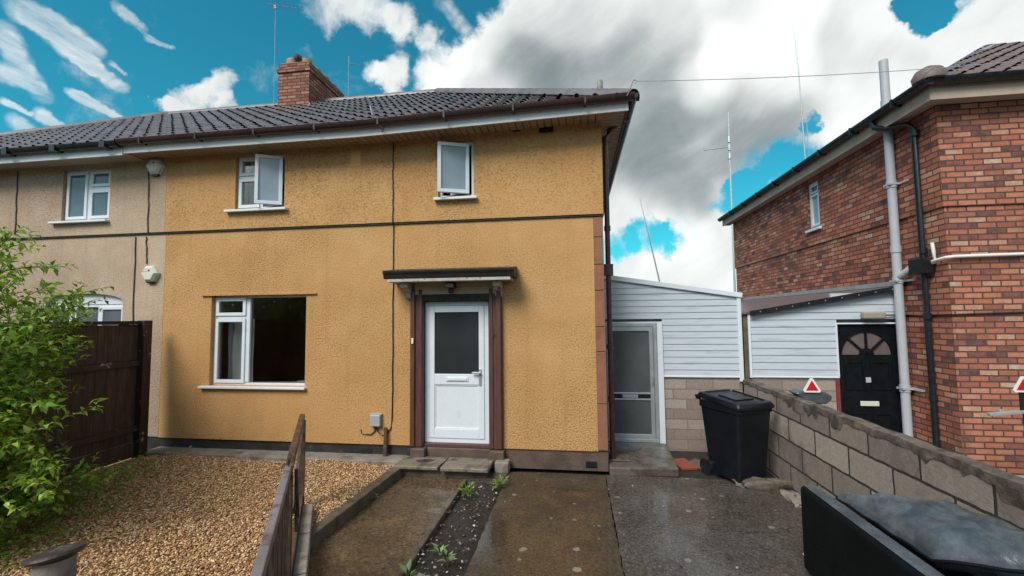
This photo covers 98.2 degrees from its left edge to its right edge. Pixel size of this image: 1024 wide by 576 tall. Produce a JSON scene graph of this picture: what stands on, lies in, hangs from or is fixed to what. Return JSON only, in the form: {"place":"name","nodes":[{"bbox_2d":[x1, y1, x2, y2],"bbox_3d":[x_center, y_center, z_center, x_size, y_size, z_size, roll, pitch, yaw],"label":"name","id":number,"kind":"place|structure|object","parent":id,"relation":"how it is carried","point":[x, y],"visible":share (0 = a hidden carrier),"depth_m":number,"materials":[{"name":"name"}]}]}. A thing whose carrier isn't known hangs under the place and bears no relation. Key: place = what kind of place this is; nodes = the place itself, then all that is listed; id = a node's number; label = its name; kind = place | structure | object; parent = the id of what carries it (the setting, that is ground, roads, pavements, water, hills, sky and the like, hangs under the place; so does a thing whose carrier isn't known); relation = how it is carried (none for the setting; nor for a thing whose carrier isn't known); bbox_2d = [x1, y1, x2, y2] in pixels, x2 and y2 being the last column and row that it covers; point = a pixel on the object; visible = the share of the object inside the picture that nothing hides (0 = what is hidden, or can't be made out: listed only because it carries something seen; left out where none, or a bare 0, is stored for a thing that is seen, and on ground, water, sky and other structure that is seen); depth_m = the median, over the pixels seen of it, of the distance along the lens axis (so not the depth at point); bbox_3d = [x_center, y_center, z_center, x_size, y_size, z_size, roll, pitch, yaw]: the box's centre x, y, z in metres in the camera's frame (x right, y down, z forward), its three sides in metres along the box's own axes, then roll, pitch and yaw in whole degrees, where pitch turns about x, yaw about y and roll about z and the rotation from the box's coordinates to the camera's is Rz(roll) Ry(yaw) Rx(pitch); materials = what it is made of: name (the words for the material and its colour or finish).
{"place":"outdoors","nodes":[
{"label":"outdoors","id":0,"kind":"place"},
{"bbox_2d":[0,454,393,575],"bbox_3d":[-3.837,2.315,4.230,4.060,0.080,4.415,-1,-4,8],"label":"gravel","id":1,"kind":"structure","parent":0,"point":[213,465],"depth_m":4.58,"materials":[{"name":"beige gravel"}]},
{"bbox_2d":[20,542,87,575],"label":"pillar","id":2,"kind":"structure","parent":1,"relation":"on","point":[61,560],"depth_m":2.40,"materials":[{"name":"concrete"}]},
{"bbox_2d":[0,223,116,531],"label":"privet shrub","id":3,"kind":"object","parent":1,"relation":"on","point":[17,377],"visible":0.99,"depth_m":4.24,"materials":[{"name":"green plant"}]},
{"bbox_2d":[1,320,152,485],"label":"timber fence","id":4,"kind":"object","parent":1,"relation":"on","point":[114,367],"visible":0.69,"depth_m":6.15,"materials":[{"name":"brown wood"}]},
{"bbox_2d":[0,445,199,575],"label":"ground cover","id":5,"kind":"object","parent":1,"relation":"on","point":[23,536],"visible":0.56,"depth_m":4.44,"materials":[{"name":"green plant"}]},
{"bbox_2d":[145,446,406,465],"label":"path","id":6,"kind":"structure","parent":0,"point":[280,456],"depth_m":6.44,"materials":[{"name":"concrete"}]},
{"bbox_2d":[383,427,387,456],"bbox_3d":[-1.815,2.248,6.338,0.065,0.509,0.054,-1,-4,8],"label":"wooden stake","id":7,"kind":"object","parent":6,"relation":"on","point":[385,442],"visible":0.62,"depth_m":6.33,"materials":[{"name":"brown wood"}]},
{"bbox_2d":[61,402,646,565],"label":"ground","id":8,"kind":"structure","parent":0,"point":[558,471],"depth_m":6.15,"materials":[{"name":"concrete"}]},
{"bbox_2d":[0,102,283,450],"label":"semi detached house","id":9,"kind":"structure","parent":8,"relation":"on","point":[88,198],"depth_m":7.32,"materials":[{"name":"beige paint"}]},
{"bbox_2d":[48,168,110,224],"bbox_3d":[-7.116,-1.525,7.378,1.100,0.920,0.200,-1,-4,8],"label":"window","id":10,"kind":"structure","parent":9,"relation":"in","point":[88,191],"depth_m":7.39,"materials":[{"name":"white plastic"}]},
{"bbox_2d":[49,294,122,326],"bbox_3d":[-6.989,0.795,7.320,1.480,1.379,0.088,-1,-4,8],"label":"window","id":11,"kind":"structure","parent":9,"relation":"in","point":[113,311],"depth_m":7.28,"materials":[{"name":"white plastic"}]},
{"bbox_2d":[141,266,160,282],"bbox_3d":[-5.771,-0.216,7.068,0.306,0.279,0.088,-1,-4,8],"label":"alarm box","id":12,"kind":"object","parent":9,"relation":"attached to","point":[150,274],"visible":1,"depth_m":7.04,"materials":[{"name":"beige plastic"}]},
{"bbox_2d":[146,159,164,176],"bbox_3d":[-5.754,-1.946,7.140,0.306,0.279,0.088,-1,-4,8],"label":"alarm box","id":13,"kind":"object","parent":9,"relation":"attached to","point":[155,167],"visible":1,"depth_m":7.11,"materials":[{"name":"beige plastic"}]},
{"bbox_2d":[267,2,297,106],"bbox_3d":[-5.303,-5.268,10.201,0.702,2.720,0.320,0,-4,-6],"label":"tv aerial","id":14,"kind":"object","parent":9,"relation":"attached to","point":[275,7],"visible":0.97,"depth_m":10.26,"materials":[{"name":"grey metal"}]},
{"bbox_2d":[115,54,639,471],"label":"semi detached house","id":15,"kind":"structure","parent":8,"relation":"on","point":[421,271],"depth_m":6.51,"materials":[{"name":"yellow paint"}]},
{"bbox_2d":[198,295,305,389],"bbox_3d":[-3.942,0.823,6.826,1.770,1.420,0.200,-1,-4,8],"label":"window","id":16,"kind":"structure","parent":15,"relation":"in","point":[248,304],"depth_m":6.89,"materials":[{"name":"white plastic"}]},
{"bbox_2d":[224,154,287,212],"bbox_3d":[-3.954,-1.636,6.894,1.040,0.905,0.278,-1,-4,8],"label":"window","id":17,"kind":"structure","parent":15,"relation":"in","point":[267,176],"depth_m":6.84,"materials":[{"name":"white plastic"}]},
{"bbox_2d":[346,56,360,95],"bbox_3d":[-3.932,-4.929,10.996,0.347,1.720,0.180,1,-4,-18],"label":"tv aerial","id":18,"kind":"object","parent":15,"relation":"attached to","point":[348,73],"visible":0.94,"depth_m":11.03,"materials":[{"name":"grey metal"}]},
{"bbox_2d":[370,413,381,428],"bbox_3d":[-1.964,1.922,6.398,0.175,0.212,0.069,-1,-4,8],"label":"junction box","id":19,"kind":"object","parent":15,"relation":"attached to","point":[375,420],"visible":1,"depth_m":6.37,"materials":[{"name":"grey plastic"}]},
{"bbox_2d":[433,141,477,200],"bbox_3d":[-0.817,-1.711,6.444,0.640,0.875,0.292,-1,-4,8],"label":"window","id":20,"kind":"structure","parent":15,"relation":"in","point":[452,158],"depth_m":6.40,"materials":[{"name":"white plastic"}]},
{"bbox_2d":[429,306,484,438],"bbox_3d":[-0.795,1.197,6.353,0.810,1.880,0.100,-1,-4,8],"label":"door","id":21,"kind":"structure","parent":15,"relation":"in","point":[456,333],"depth_m":6.36,"materials":[{"name":"white plastic"}]},
{"bbox_2d":[427,447,490,457],"bbox_3d":[-0.737,2.352,6.317,0.910,0.198,0.230,-1,-4,8],"label":"door step","id":22,"kind":"object","parent":15,"relation":"attached to","point":[457,452],"depth_m":6.21,"materials":[{"name":"concrete"}]},
{"bbox_2d":[652,61,1020,80],"bbox_3d":[6.892,-3.122,5.540,10.608,0.819,0.008,-1,-4,2],"label":"overhead cable","id":23,"kind":"object","parent":15,"relation":"attached to","point":[831,74],"visible":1,"depth_m":5.62,"materials":[{"name":"black rubber"}]},
{"bbox_2d":[409,482,501,575],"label":"soil bed","id":24,"kind":"object","parent":8,"relation":"on","point":[429,557],"visible":0.78,"depth_m":4.31,"materials":[{"name":"black soil"}]},
{"bbox_2d":[400,559,425,575],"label":"weed","id":25,"kind":"object","parent":24,"relation":"on","point":[404,568],"visible":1,"depth_m":3.52,"materials":[{"name":"green plant"}]},
{"bbox_2d":[430,542,448,557],"bbox_3d":[-0.634,2.288,3.874,0.181,0.109,0.192,-3,-4,34],"label":"weed","id":26,"kind":"object","parent":24,"relation":"on","point":[437,549],"visible":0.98,"depth_m":3.87,"materials":[{"name":"green plant"}]},
{"bbox_2d":[436,547,456,566],"bbox_3d":[-0.531,2.263,3.726,0.176,0.137,0.156,-1,-4,8],"label":"weed","id":27,"kind":"object","parent":24,"relation":"on","point":[451,556],"visible":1,"depth_m":3.71,"materials":[{"name":"green plant"}]},
{"bbox_2d":[418,484,496,575],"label":"soil debris","id":28,"kind":"object","parent":24,"relation":"on","point":[459,542],"visible":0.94,"depth_m":4.29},
{"bbox_2d":[458,481,478,496],"bbox_3d":[-0.507,2.362,5.188,0.256,0.171,0.296,2,-4,-34],"label":"weed","id":29,"kind":"object","parent":24,"relation":"on","point":[467,490],"visible":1,"depth_m":5.20,"materials":[{"name":"green plant"}]},
{"bbox_2d":[491,475,508,488],"bbox_3d":[-0.163,2.386,5.434,0.266,0.147,0.219,-1,-4,8],"label":"weed","id":30,"kind":"object","parent":24,"relation":"on","point":[499,483],"visible":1,"depth_m":5.44,"materials":[{"name":"green plant"}]},
{"bbox_2d":[640,200,659,281],"bbox_3d":[4.161,0.119,12.759,0.807,5.519,0.060,-1,-4,8],"label":"whip antenna","id":31,"kind":"object","parent":8,"relation":"on","point":[651,245],"visible":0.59,"depth_m":12.84,"materials":[{"name":"metal"}]},
{"bbox_2d":[604,276,743,451],"bbox_3d":[2.891,1.330,9.700,2.205,2.825,5.570,-1,-4,8],"label":"side extension","id":32,"kind":"object","parent":8,"relation":"on","point":[677,348],"visible":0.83,"depth_m":7.00,"materials":[{"name":"white plastic"}]},
{"bbox_2d":[606,327,655,438],"bbox_3d":[1.887,1.499,7.059,0.730,1.760,0.090,-1,-4,8],"label":"door","id":33,"kind":"structure","parent":32,"relation":"in","point":[633,359],"depth_m":7.07,"materials":[{"name":"glass"}]},
{"bbox_2d":[703,112,735,291],"bbox_3d":[8.984,-2.227,19.102,1.132,10.923,0.130,-1,-4,8],"label":"whip antenna","id":34,"kind":"object","parent":8,"relation":"on","point":[729,158],"visible":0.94,"depth_m":19.14,"materials":[{"name":"metal"}]},
{"bbox_2d":[741,282,903,432],"bbox_3d":[5.117,1.411,9.676,2.245,2.617,6.260,-1,-4,8],"label":"lean to porch","id":35,"kind":"object","parent":8,"relation":"on","point":[848,362],"visible":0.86,"depth_m":6.70,"materials":[{"name":"white plastic"}]},
{"bbox_2d":[834,324,902,432],"bbox_3d":[5.336,1.487,6.628,0.840,1.885,0.061,-1,-4,8],"label":"door","id":36,"kind":"structure","parent":35,"relation":"in","point":[869,373],"depth_m":6.63,"materials":[{"name":"black wood"}]},
{"bbox_2d":[743,379,1023,575],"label":"block wall","id":37,"kind":"structure","parent":8,"relation":"on","point":[833,453],"depth_m":3.92,"materials":[{"name":"grey concrete"}]},
{"bbox_2d":[308,476,467,575],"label":"path","id":38,"kind":"structure","parent":0,"point":[387,529],"depth_m":4.38,"materials":[{"name":"concrete"}]},
{"bbox_2d":[292,504,312,575],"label":"block edging","id":39,"kind":"object","parent":38,"relation":"on","point":[301,561],"visible":0.94,"depth_m":3.77,"materials":[{"name":"concrete"}]},
{"bbox_2d":[250,414,305,575],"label":"wooden gate","id":40,"kind":"structure","parent":39,"relation":"on","point":[276,553],"depth_m":2.89,"materials":[{"name":"brown wood"}]},
{"bbox_2d":[250,467,402,574],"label":"kerb","id":41,"kind":"structure","parent":38,"relation":"on","point":[325,527],"depth_m":4.73,"materials":[{"name":"concrete"}]},
{"bbox_2d":[397,479,466,575],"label":"kerb","id":42,"kind":"structure","parent":38,"relation":"on","point":[414,557],"depth_m":4.30,"materials":[{"name":"concrete"}]},
{"bbox_2d":[403,468,490,477],"bbox_3d":[-0.888,2.455,6.023,1.180,0.118,0.360,-1,-4,8],"label":"door step","id":43,"kind":"object","parent":38,"relation":"on","point":[428,473],"depth_m":5.85,"materials":[{"name":"concrete"}]},
{"bbox_2d":[393,456,448,469],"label":"paving slab","id":44,"kind":"structure","parent":43,"relation":"on","point":[424,463],"depth_m":5.94,"materials":[{"name":"beige concrete"}]},
{"bbox_2d":[440,457,493,472],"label":"paving slab","id":45,"kind":"structure","parent":43,"relation":"on","point":[462,464],"depth_m":5.84,"materials":[{"name":"grey concrete"}]},
{"bbox_2d":[467,469,509,486],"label":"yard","id":46,"kind":"structure","parent":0,"point":[492,475],"depth_m":5.74,"materials":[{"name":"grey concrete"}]},
{"bbox_2d":[495,459,509,473],"bbox_3d":[-0.128,2.410,6.014,0.190,0.150,0.190,-1,-4,8],"label":"concrete block","id":47,"kind":"object","parent":46,"relation":"on","point":[502,466],"depth_m":5.92,"materials":[{"name":"grey concrete"}]},
{"bbox_2d":[0,0,1023,291],"label":"sky","id":48,"kind":"structure","parent":0,"point":[62,62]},
{"bbox_2d":[465,472,623,575],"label":"driveway","id":49,"kind":"structure","parent":0,"point":[551,530],"depth_m":4.33,"materials":[{"name":"brown concrete"}]},
{"bbox_2d":[605,475,811,575],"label":"driveway","id":50,"kind":"structure","parent":0,"point":[757,535],"depth_m":4.36,"materials":[{"name":"grey concrete"}]},
{"bbox_2d":[381,476,803,568],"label":"loose pebbles","id":51,"kind":"object","parent":50,"relation":"on","point":[736,567],"visible":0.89,"depth_m":4.70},
{"bbox_2d":[731,476,793,489],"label":"broken kerb","id":52,"kind":"structure","parent":50,"relation":"on","point":[755,483],"depth_m":5.32,"materials":[{"name":"concrete"}]},
{"bbox_2d":[780,489,800,507],"bbox_3d":[3.207,2.378,5.008,0.230,0.074,0.444,-1,-4,8],"label":"rubble","id":53,"kind":"object","parent":50,"relation":"on","point":[791,498],"visible":0.76,"depth_m":5.01,"materials":[{"name":"concrete"}]},
{"bbox_2d":[801,485,972,575],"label":"sofa","id":54,"kind":"object","parent":50,"relation":"on","point":[840,539],"visible":0.95,"depth_m":3.02,"materials":[{"name":"black leather"}]},
{"bbox_2d":[835,493,1023,575],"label":"sofa cushion","id":55,"kind":"object","parent":54,"relation":"on","point":[944,534],"visible":0.98,"depth_m":2.72,"materials":[{"name":"black leather"}]},
{"bbox_2d":[670,451,775,479],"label":"yard","id":56,"kind":"structure","parent":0,"point":[690,456],"depth_m":5.99,"materials":[{"name":"concrete"}]},
{"bbox_2d":[608,442,678,476],"bbox_3d":[1.844,2.450,6.383,0.949,0.120,1.239,-1,-4,8],"label":"side step","id":57,"kind":"object","parent":56,"relation":"on","point":[653,459],"visible":0.76,"depth_m":6.05,"materials":[{"name":"grey concrete"}]},
{"bbox_2d":[609,454,630,461],"bbox_3d":[1.509,2.368,6.198,0.280,0.023,0.270,-1,-4,8],"label":"drain cover","id":58,"kind":"object","parent":57,"relation":"on","point":[622,457],"visible":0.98,"depth_m":6.12,"materials":[{"name":"concrete"}]},
{"bbox_2d":[674,458,697,470],"bbox_3d":[2.400,2.463,6.201,0.228,0.055,0.359,0,-4,-8],"label":"clay tile","id":59,"kind":"object","parent":56,"relation":"on","point":[683,464],"visible":0.78,"depth_m":6.14,"materials":[{"name":"orange tile"}]},
{"bbox_2d":[688,458,701,470],"bbox_3d":[2.595,2.448,6.154,0.175,0.074,0.326,1,-4,-20],"label":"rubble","id":60,"kind":"object","parent":56,"relation":"on","point":[695,461],"visible":0.51,"depth_m":6.20,"materials":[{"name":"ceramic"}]},
{"bbox_2d":[695,389,773,482],"bbox_3d":[2.885,1.912,5.781,0.600,1.072,0.793,1,-4,-20],"label":"wheelie bin","id":61,"kind":"object","parent":56,"relation":"on","point":[736,425],"visible":0.99,"depth_m":5.53,"materials":[{"name":"black plastic"}]},
{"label":"side yard","id":62,"kind":"structure","parent":0,"visible":0},
{"bbox_2d":[717,41,1023,474],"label":"brick house","id":63,"kind":"structure","parent":62,"relation":"on","point":[916,189],"depth_m":5.97,"materials":[{"name":"red brick"}]},
{"bbox_2d":[790,1,809,159],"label":"whip antenna","id":64,"kind":"object","parent":63,"relation":"attached to","point":[800,94],"visible":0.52,"depth_m":9.28,"materials":[{"name":"metal"}]},
{"bbox_2d":[805,181,821,232],"bbox_3d":[6.103,-1.640,8.939,0.160,0.990,0.540,-1,-4,8],"label":"window","id":65,"kind":"structure","parent":63,"relation":"in","point":[813,188],"depth_m":8.98,"materials":[{"name":"white plastic"}]},
{"bbox_2d":[789,376,1023,477],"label":"trailer","id":66,"kind":"object","parent":62,"relation":"on","point":[812,391],"visible":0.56,"depth_m":5.24,"materials":[{"name":"metal"}]}
]}

